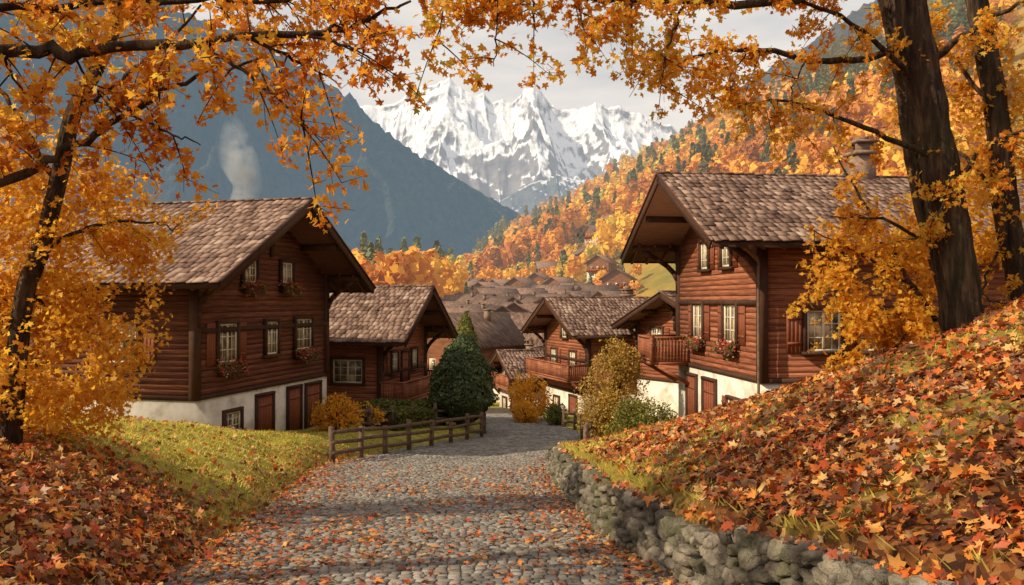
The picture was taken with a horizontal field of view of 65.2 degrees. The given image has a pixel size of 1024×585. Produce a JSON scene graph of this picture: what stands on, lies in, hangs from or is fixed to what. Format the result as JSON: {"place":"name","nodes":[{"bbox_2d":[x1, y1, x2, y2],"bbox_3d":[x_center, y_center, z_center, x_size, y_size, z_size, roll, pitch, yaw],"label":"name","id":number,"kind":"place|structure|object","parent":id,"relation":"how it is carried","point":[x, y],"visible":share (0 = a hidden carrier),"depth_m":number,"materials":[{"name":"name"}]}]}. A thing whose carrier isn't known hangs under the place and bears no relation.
{"place":"outdoors","nodes":[
{"label":"outdoors","id":0,"kind":"place"},
{"bbox_2d":[0,0,524,259],"bbox_3d":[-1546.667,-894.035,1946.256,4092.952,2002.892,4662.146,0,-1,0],"label":"forested mountain","id":1,"kind":"structure","parent":0,"point":[409,195],"depth_m":3161.14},
{"bbox_2d":[162,413,681,584],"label":"cobblestone path","id":2,"kind":"structure","parent":0,"point":[515,431],"depth_m":12.13,"materials":[{"name":"grey stone"}]},
{"bbox_2d":[0,4,1023,584],"bbox_3d":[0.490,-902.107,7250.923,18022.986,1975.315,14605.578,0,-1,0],"label":"ground","id":3,"kind":"structure","parent":0,"point":[652,278],"depth_m":9.03,"materials":[{"name":"plant"}]},
{"bbox_2d":[0,0,217,444],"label":"leaning maple tree","id":4,"kind":"object","parent":3,"relation":"on","point":[46,399],"visible":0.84,"depth_m":11.70,"materials":[{"name":"orange plant"}]},
{"bbox_2d":[0,178,375,431],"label":"chalet","id":5,"kind":"object","parent":3,"relation":"on","point":[248,301],"visible":0.59,"depth_m":27.30,"materials":[{"name":"paint"}]},
{"bbox_2d":[29,263,309,428],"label":"window panes","id":6,"kind":"structure","parent":5,"relation":"in","point":[299,332],"depth_m":26.96,"materials":[{"name":"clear glass"}]},
{"bbox_2d":[28,261,310,429],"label":"window frames","id":7,"kind":"structure","parent":5,"relation":"in","point":[286,269],"depth_m":27.99,"materials":[{"name":"paint"}]},
{"bbox_2d":[0,0,432,232],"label":"maple tree","id":8,"kind":"object","parent":3,"relation":"on","point":[261,35],"visible":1,"depth_m":7.25,"materials":[{"name":"orange plant"}]},
{"bbox_2d":[310,391,387,431],"bbox_3d":[-5.968,4.550,29.960,1.923,1.812,3.684,0,-1,35],"label":"orange shrub","id":9,"kind":"object","parent":3,"relation":"on","point":[334,413],"visible":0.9,"depth_m":29.14,"materials":[{"name":"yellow plant"}]},
{"bbox_2d":[327,284,457,419],"bbox_3d":[-9.472,3.190,41.202,11.490,8.488,8.512,0,-1,13],"label":"chalet","id":10,"kind":"object","parent":3,"relation":"on","point":[379,346],"visible":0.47,"depth_m":37.93,"materials":[{"name":"paint"}]},
{"bbox_2d":[335,361,360,381],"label":"window panes","id":11,"kind":"structure","parent":10,"relation":"in","point":[337,363],"depth_m":37.58,"materials":[{"name":"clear glass"}]},
{"bbox_2d":[333,349,416,382],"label":"window frames","id":12,"kind":"structure","parent":10,"relation":"in","point":[414,350],"depth_m":37.62,"materials":[{"name":"paint"}]},
{"bbox_2d":[343,402,458,428],"bbox_3d":[-4.311,5.197,33.197,0.264,2.166,8.549,0,-1,26],"label":"wooden fence","id":13,"kind":"object","parent":3,"relation":"on","point":[369,422],"visible":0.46,"depth_m":30.86,"materials":[{"name":"brown wood"}]},
{"bbox_2d":[348,231,454,263],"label":"conifer forest","id":14,"kind":"object","parent":3,"relation":"on","point":[369,250],"visible":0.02,"depth_m":295.98,"materials":[{"name":"plant"}]},
{"bbox_2d":[360,396,447,426],"bbox_3d":[-4.749,5.313,35.494,3.840,1.492,1.489,0,-1,-35],"label":"hedge","id":15,"kind":"object","parent":3,"relation":"on","point":[383,402],"visible":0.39,"depth_m":34.98,"materials":[{"name":"green plant"}]},
{"bbox_2d":[328,412,483,461],"bbox_3d":[-3.334,5.266,29.458,0.398,2.197,10.970,0,-1,23],"label":"wooden fence","id":16,"kind":"object","parent":3,"relation":"on","point":[361,438],"visible":0.94,"depth_m":27.91,"materials":[{"name":"brown wood"}]},
{"bbox_2d":[380,405,437,430],"bbox_3d":[-4.270,5.154,32.952,1.234,1.245,2.837,0,-1,28],"label":"hedge","id":17,"kind":"object","parent":3,"relation":"on","point":[402,415],"visible":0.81,"depth_m":32.38,"materials":[{"name":"green plant"}]},
{"bbox_2d":[351,245,467,298],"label":"autumn forest","id":18,"kind":"object","parent":3,"relation":"on","point":[413,265],"visible":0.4,"depth_m":196.42,"materials":[{"name":"orange plant"}]},
{"bbox_2d":[440,294,462,300],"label":"chalet","id":19,"kind":"object","parent":3,"relation":"on","point":[455,297],"visible":0.04,"depth_m":198.82,"materials":[{"name":"paint"}]},
{"bbox_2d":[442,300,469,307],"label":"chalet","id":20,"kind":"object","parent":3,"relation":"on","point":[450,304],"visible":0.01,"depth_m":165.51,"materials":[{"name":"paint"}]},
{"bbox_2d":[427,334,499,424],"bbox_3d":[-2.184,4.082,36.281,3.350,4.434,3.451,0,-1,0],"label":"evergreen tree","id":21,"kind":"object","parent":3,"relation":"on","point":[462,357],"visible":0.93,"depth_m":35.51,"materials":[{"name":"green plant"}]},
{"bbox_2d":[446,306,483,312],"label":"chalet","id":22,"kind":"object","parent":3,"relation":"on","point":[456,310],"visible":0.02,"depth_m":129.26,"materials":[{"name":"paint"}]},
{"bbox_2d":[452,312,479,400],"bbox_3d":[-3.551,5.197,61.972,2.800,7.519,2.983,0,-1,0],"label":"evergreen tree","id":23,"kind":"object","parent":3,"relation":"on","point":[465,325],"visible":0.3,"depth_m":61.61,"materials":[{"name":"green plant"}]},
{"bbox_2d":[455,303,492,307],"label":"chalet","id":24,"kind":"object","parent":3,"relation":"on","point":[477,305],"visible":0.02,"depth_m":154.28,"materials":[{"name":"paint"}]},
{"bbox_2d":[464,278,487,286],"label":"chalet","id":25,"kind":"object","parent":3,"relation":"on","point":[469,281],"visible":0.05,"depth_m":281.90,"materials":[{"name":"paint"}]},
{"bbox_2d":[457,285,494,294],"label":"chalet","id":26,"kind":"object","parent":3,"relation":"on","point":[472,289],"visible":0.06,"depth_m":230.60,"materials":[{"name":"paint"}]},
{"bbox_2d":[427,309,525,397],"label":"chalet","id":27,"kind":"object","parent":3,"relation":"on","point":[494,331],"visible":0.09,"depth_m":75.73,"materials":[{"name":"paint"}]},
{"bbox_2d":[430,359,434,368],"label":"windows","id":28,"kind":"structure","parent":27,"relation":"in","point":[432,361],"depth_m":74.06,"materials":[{"name":"yellow glass"}]},
{"bbox_2d":[457,292,496,300],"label":"chalet","id":29,"kind":"object","parent":3,"relation":"on","point":[469,297],"visible":0.04,"depth_m":181.88,"materials":[{"name":"paint"}]},
{"bbox_2d":[483,411,485,433],"bbox_3d":[-1.459,6.425,40.929,0.238,1.878,10.173,0,-1,-2],"label":"wooden fence","id":30,"kind":"object","parent":3,"relation":"on","point":[484,418],"visible":0.45,"depth_m":35.87,"materials":[{"name":"brown wood"}]},
{"bbox_2d":[473,281,500,286],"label":"chalet","id":31,"kind":"object","parent":3,"relation":"on","point":[483,284],"visible":0.02,"depth_m":258.95,"materials":[{"name":"paint"}]},
{"bbox_2d":[479,304,512,311],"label":"chalet","id":32,"kind":"object","parent":3,"relation":"on","point":[497,308],"visible":0.06,"depth_m":131.28,"materials":[{"name":"paint"}]},
{"bbox_2d":[470,295,522,304],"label":"chalet","id":33,"kind":"object","parent":3,"relation":"on","point":[493,300],"visible":0.03,"depth_m":163.87,"materials":[{"name":"paint"}]},
{"bbox_2d":[474,287,519,293],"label":"chalet","id":34,"kind":"object","parent":3,"relation":"on","point":[490,290],"visible":0.04,"depth_m":212.85,"materials":[{"name":"paint"}]},
{"bbox_2d":[489,278,509,285],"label":"chalet","id":35,"kind":"object","parent":3,"relation":"on","point":[501,282],"visible":0.02,"depth_m":294.53,"materials":[{"name":"paint"}]},
{"bbox_2d":[489,285,531,287],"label":"chalet","id":36,"kind":"object","parent":3,"relation":"on","point":[504,286],"visible":0.05,"depth_m":247.29,"materials":[{"name":"paint"}]},
{"bbox_2d":[0,294,1023,584],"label":"fallen leaves","id":37,"kind":"object","parent":3,"relation":"on","point":[648,438],"visible":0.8,"depth_m":9.34,"materials":[{"name":"orange plant"}]},
{"bbox_2d":[491,310,532,313],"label":"chalet","id":38,"kind":"object","parent":3,"relation":"on","point":[514,312],"visible":0.02,"depth_m":117.85,"materials":[{"name":"paint"}]},
{"bbox_2d":[500,300,530,311],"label":"chalet","id":39,"kind":"object","parent":3,"relation":"on","point":[514,306],"visible":0.02,"depth_m":140.91,"materials":[{"name":"paint"}]},
{"bbox_2d":[496,293,536,296],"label":"chalet","id":40,"kind":"object","parent":3,"relation":"on","point":[523,295],"visible":0.04,"depth_m":193.52,"materials":[{"name":"paint"}]},
{"bbox_2d":[488,349,545,408],"bbox_3d":[3.583,7.659,60.113,9.980,6.946,7.109,0,-1,-18],"label":"chalet","id":41,"kind":"object","parent":3,"relation":"on","point":[508,364],"visible":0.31,"depth_m":58.14,"materials":[{"name":"paint"}]},
{"bbox_2d":[493,338,543,401],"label":"chalet","id":42,"kind":"object","parent":3,"relation":"on","point":[529,345],"visible":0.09,"depth_m":71.86,"materials":[{"name":"paint"}]},
{"bbox_2d":[502,277,537,285],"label":"chalet","id":43,"kind":"object","parent":3,"relation":"on","point":[519,281],"visible":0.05,"depth_m":272.63,"materials":[{"name":"paint"}]},
{"bbox_2d":[458,198,590,273],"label":"golden tree belt","id":44,"kind":"object","parent":3,"relation":"on","point":[510,251],"visible":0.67,"depth_m":417.34,"materials":[{"name":"orange plant"}]},
{"bbox_2d":[510,313,543,348],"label":"chalet","id":45,"kind":"object","parent":3,"relation":"on","point":[519,320],"visible":0.01,"depth_m":80.17,"materials":[{"name":"paint"}]},
{"bbox_2d":[519,302,537,311],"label":"chalet","id":46,"kind":"object","parent":3,"relation":"on","point":[531,307],"visible":0.04,"depth_m":147.67,"materials":[{"name":"paint"}]},
{"bbox_2d":[516,295,542,303],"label":"chalet","id":47,"kind":"object","parent":3,"relation":"on","point":[527,300],"visible":0.04,"depth_m":169.04,"materials":[{"name":"paint"}]},
{"bbox_2d":[505,373,556,422],"bbox_3d":[0.766,6.023,44.468,2.811,3.079,3.522,0,-1,30],"label":"yellow shrub","id":48,"kind":"object","parent":3,"relation":"on","point":[527,409],"visible":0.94,"depth_m":44.33,"materials":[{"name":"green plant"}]},
{"bbox_2d":[516,287,546,293],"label":"chalet","id":49,"kind":"object","parent":3,"relation":"on","point":[521,290],"visible":0.01,"depth_m":221.00,"materials":[{"name":"paint"}]},
{"bbox_2d":[527,272,549,282],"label":"chalet","id":50,"kind":"object","parent":3,"relation":"on","point":[536,277],"visible":0.05,"depth_m":303.12,"materials":[{"name":"paint"}]},
{"bbox_2d":[536,261,557,272],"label":"chalet","id":51,"kind":"object","parent":3,"relation":"on","point":[540,265],"visible":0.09,"depth_m":347.60,"materials":[{"name":"paint"}]},
{"bbox_2d":[457,196,641,296],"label":"village autumn trees","id":52,"kind":"object","parent":3,"relation":"on","point":[573,265],"visible":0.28,"depth_m":317.46,"materials":[{"name":"orange plant"}]},
{"bbox_2d":[463,191,639,293],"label":"village conifers","id":53,"kind":"object","parent":3,"relation":"on","point":[563,255],"visible":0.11,"depth_m":358.62,"materials":[{"name":"plant"}]},
{"bbox_2d":[534,292,575,297],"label":"chalet","id":54,"kind":"object","parent":3,"relation":"on","point":[553,294],"visible":0.02,"depth_m":172.90,"materials":[{"name":"paint"}]},
{"bbox_2d":[541,401,569,424],"bbox_3d":[2.242,6.355,41.388,1.540,1.430,1.550,0,-1,0],"label":"clipped bush","id":55,"kind":"object","parent":3,"relation":"on","point":[555,417],"visible":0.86,"depth_m":41.25,"materials":[{"name":"green plant"}]},
{"bbox_2d":[535,284,575,292],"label":"chalet","id":56,"kind":"object","parent":3,"relation":"on","point":[551,287],"visible":0.05,"depth_m":224.44,"materials":[{"name":"paint"}]},
{"bbox_2d":[542,276,577,284],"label":"chalet","id":57,"kind":"object","parent":3,"relation":"on","point":[554,280],"visible":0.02,"depth_m":278.64,"materials":[{"name":"paint"}]},
{"bbox_2d":[550,404,587,439],"bbox_3d":[2.896,6.207,38.950,0.883,2.228,12.193,0,-1,-3],"label":"wooden fence","id":58,"kind":"object","parent":3,"relation":"on","point":[564,420],"visible":0.36,"depth_m":38.24,"materials":[{"name":"brown wood"}]},
{"bbox_2d":[549,290,590,297],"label":"chalet","id":59,"kind":"object","parent":3,"relation":"on","point":[582,293],"visible":0.02,"depth_m":202.90,"materials":[{"name":"paint"}]},
{"bbox_2d":[558,282,594,289],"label":"chalet","id":60,"kind":"object","parent":3,"relation":"on","point":[575,284],"visible":0.06,"depth_m":256.57,"materials":[{"name":"paint"}]},
{"bbox_2d":[575,224,585,242],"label":"chalet","id":61,"kind":"object","parent":3,"relation":"on","point":[583,226],"visible":0.23,"depth_m":436.52,"materials":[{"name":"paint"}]},
{"bbox_2d":[520,286,649,414],"bbox_3d":[7.390,4.310,51.645,11.490,9.466,8.709,0,-1,-19],"label":"chalet","id":62,"kind":"object","parent":3,"relation":"on","point":[574,330],"visible":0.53,"depth_m":49.15,"materials":[{"name":"paint"}]},
{"bbox_2d":[552,328,629,404],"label":"window frames","id":63,"kind":"structure","parent":62,"relation":"in","point":[563,332],"depth_m":50.54,"materials":[{"name":"paint"}]},
{"bbox_2d":[555,334,628,402],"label":"window panes","id":64,"kind":"structure","parent":62,"relation":"in","point":[565,334],"depth_m":49.30,"materials":[{"name":"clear glass"}]},
{"bbox_2d":[571,246,599,268],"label":"chalet","id":65,"kind":"object","parent":3,"relation":"on","point":[578,252],"visible":0.02,"depth_m":335.27,"materials":[{"name":"paint"}]},
{"bbox_2d":[583,415,598,440],"bbox_3d":[2.995,5.396,30.246,0.228,1.630,5.665,0,-1,10],"label":"wooden fence","id":66,"kind":"object","parent":3,"relation":"on","point":[587,428],"visible":0.41,"depth_m":28.67,"materials":[{"name":"brown wood"}]},
{"bbox_2d":[583,225,599,245],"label":"chalet","id":67,"kind":"object","parent":3,"relation":"on","point":[589,230],"visible":0.36,"depth_m":392.78,"materials":[{"name":"paint"}]},
{"bbox_2d":[576,284,621,294],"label":"chalet","id":68,"kind":"object","parent":3,"relation":"on","point":[592,288],"visible":0.02,"depth_m":228.57,"materials":[{"name":"paint"}]},
{"bbox_2d":[583,254,619,280],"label":"chalet","id":69,"kind":"object","parent":3,"relation":"on","point":[596,263],"visible":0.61,"depth_m":293.04,"materials":[{"name":"paint"}]},
{"bbox_2d":[590,290,621,297],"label":"chalet","id":70,"kind":"object","parent":3,"relation":"on","point":[607,293],"visible":0.08,"depth_m":195.08,"materials":[{"name":"paint"}]},
{"bbox_2d":[573,335,649,437],"bbox_3d":[3.814,3.760,30.417,3.002,4.294,2.437,0,-1,0],"label":"tall autumn shrub","id":71,"kind":"object","parent":3,"relation":"on","point":[622,372],"visible":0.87,"depth_m":30.22,"materials":[{"name":"yellow plant"}]},
{"bbox_2d":[598,268,637,288],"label":"chalet","id":72,"kind":"object","parent":3,"relation":"on","point":[620,278],"visible":0.28,"depth_m":257.09,"materials":[{"name":"paint"}]},
{"bbox_2d":[603,396,681,435],"bbox_3d":[4.538,4.581,27.665,2.896,2.036,2.054,0,-1,0],"label":"clipped bush","id":73,"kind":"object","parent":3,"relation":"on","point":[642,417],"visible":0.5,"depth_m":27.38,"materials":[{"name":"green plant"}]},
{"bbox_2d":[610,290,677,417],"bbox_3d":[12.428,3.438,45.988,11.490,9.092,7.707,0,-1,-37],"label":"chalet","id":74,"kind":"object","parent":3,"relation":"on","point":[655,314],"visible":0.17,"depth_m":44.16,"materials":[{"name":"paint"}]},
{"bbox_2d":[651,328,660,334],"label":"window frames","id":75,"kind":"structure","parent":74,"relation":"in","point":[652,333],"depth_m":44.48,"materials":[{"name":"paint"}]},
{"bbox_2d":[455,0,930,260],"bbox_3d":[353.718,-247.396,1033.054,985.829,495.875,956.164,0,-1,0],"label":"autumn forest","id":76,"kind":"object","parent":3,"relation":"on","point":[626,164],"visible":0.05,"depth_m":697.08,"materials":[{"name":"orange plant"}]},
{"bbox_2d":[472,0,944,253],"bbox_3d":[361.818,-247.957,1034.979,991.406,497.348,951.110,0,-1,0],"label":"conifer forest","id":77,"kind":"object","parent":3,"relation":"on","point":[835,46],"visible":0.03,"depth_m":667.77,"materials":[{"name":"plant"}]},
{"bbox_2d":[398,0,1023,334],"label":"maple tree","id":78,"kind":"object","parent":3,"relation":"on","point":[938,178],"visible":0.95,"depth_m":12.21,"materials":[{"name":"orange plant"}]},
{"bbox_2d":[482,0,1018,252],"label":"conifer forest","id":79,"kind":"object","parent":3,"relation":"on","point":[957,14],"visible":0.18,"depth_m":395.70,"materials":[{"name":"plant"}]},
{"bbox_2d":[545,444,989,584],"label":"dry stone wall","id":80,"kind":"structure","parent":3,"relation":"on","point":[665,538],"depth_m":8.05,"materials":[{"name":"grey stone"}]},
{"bbox_2d":[529,0,1023,257],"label":"autumn forest","id":81,"kind":"object","parent":3,"relation":"on","point":[741,157],"visible":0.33,"depth_m":304.46,"materials":[{"name":"orange plant"}]},
{"bbox_2d":[620,136,1023,416],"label":"chalet","id":82,"kind":"object","parent":3,"relation":"on","point":[730,246],"visible":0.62,"depth_m":25.70,"materials":[{"name":"paint"}]},
{"bbox_2d":[693,243,886,401],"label":"window frames","id":83,"kind":"structure","parent":82,"relation":"in","point":[703,248],"depth_m":26.30,"materials":[{"name":"paint"}]},
{"bbox_2d":[695,247,885,401],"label":"window panes","id":84,"kind":"structure","parent":82,"relation":"in","point":[818,330],"depth_m":24.19,"materials":[{"name":"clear glass"}]},
{"bbox_2d":[782,0,1023,376],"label":"yellow beech tree","id":85,"kind":"object","parent":3,"relation":"on","point":[1005,216],"visible":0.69,"depth_m":14.19,"materials":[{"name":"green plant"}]},
{"bbox_2d":[360,78,679,201],"bbox_3d":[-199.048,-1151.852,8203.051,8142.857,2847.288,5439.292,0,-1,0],"label":"snow mountain","id":86,"kind":"structure","parent":0,"point":[499,150],"depth_m":9024.13,"materials":[{"name":"white snow"}]},
{"bbox_2d":[177,0,874,130],"label":"sky","id":87,"kind":"structure","parent":0,"point":[582,90],"materials":[{"name":"white"}]},
{"bbox_2d":[499,174,585,214],"bbox_3d":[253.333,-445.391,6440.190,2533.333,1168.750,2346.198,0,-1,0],"label":"snow foothill","id":88,"kind":"structure","parent":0,"point":[531,195],"depth_m":6864.73,"materials":[{"name":"white snow"}]},
{"bbox_2d":[738,0,881,95],"bbox_3d":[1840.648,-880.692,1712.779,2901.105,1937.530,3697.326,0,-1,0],"label":"wooded ridge","id":89,"kind":"structure","parent":0,"point":[858,16],"depth_m":3001.14,"materials":[{"name":"plant"}]}
]}

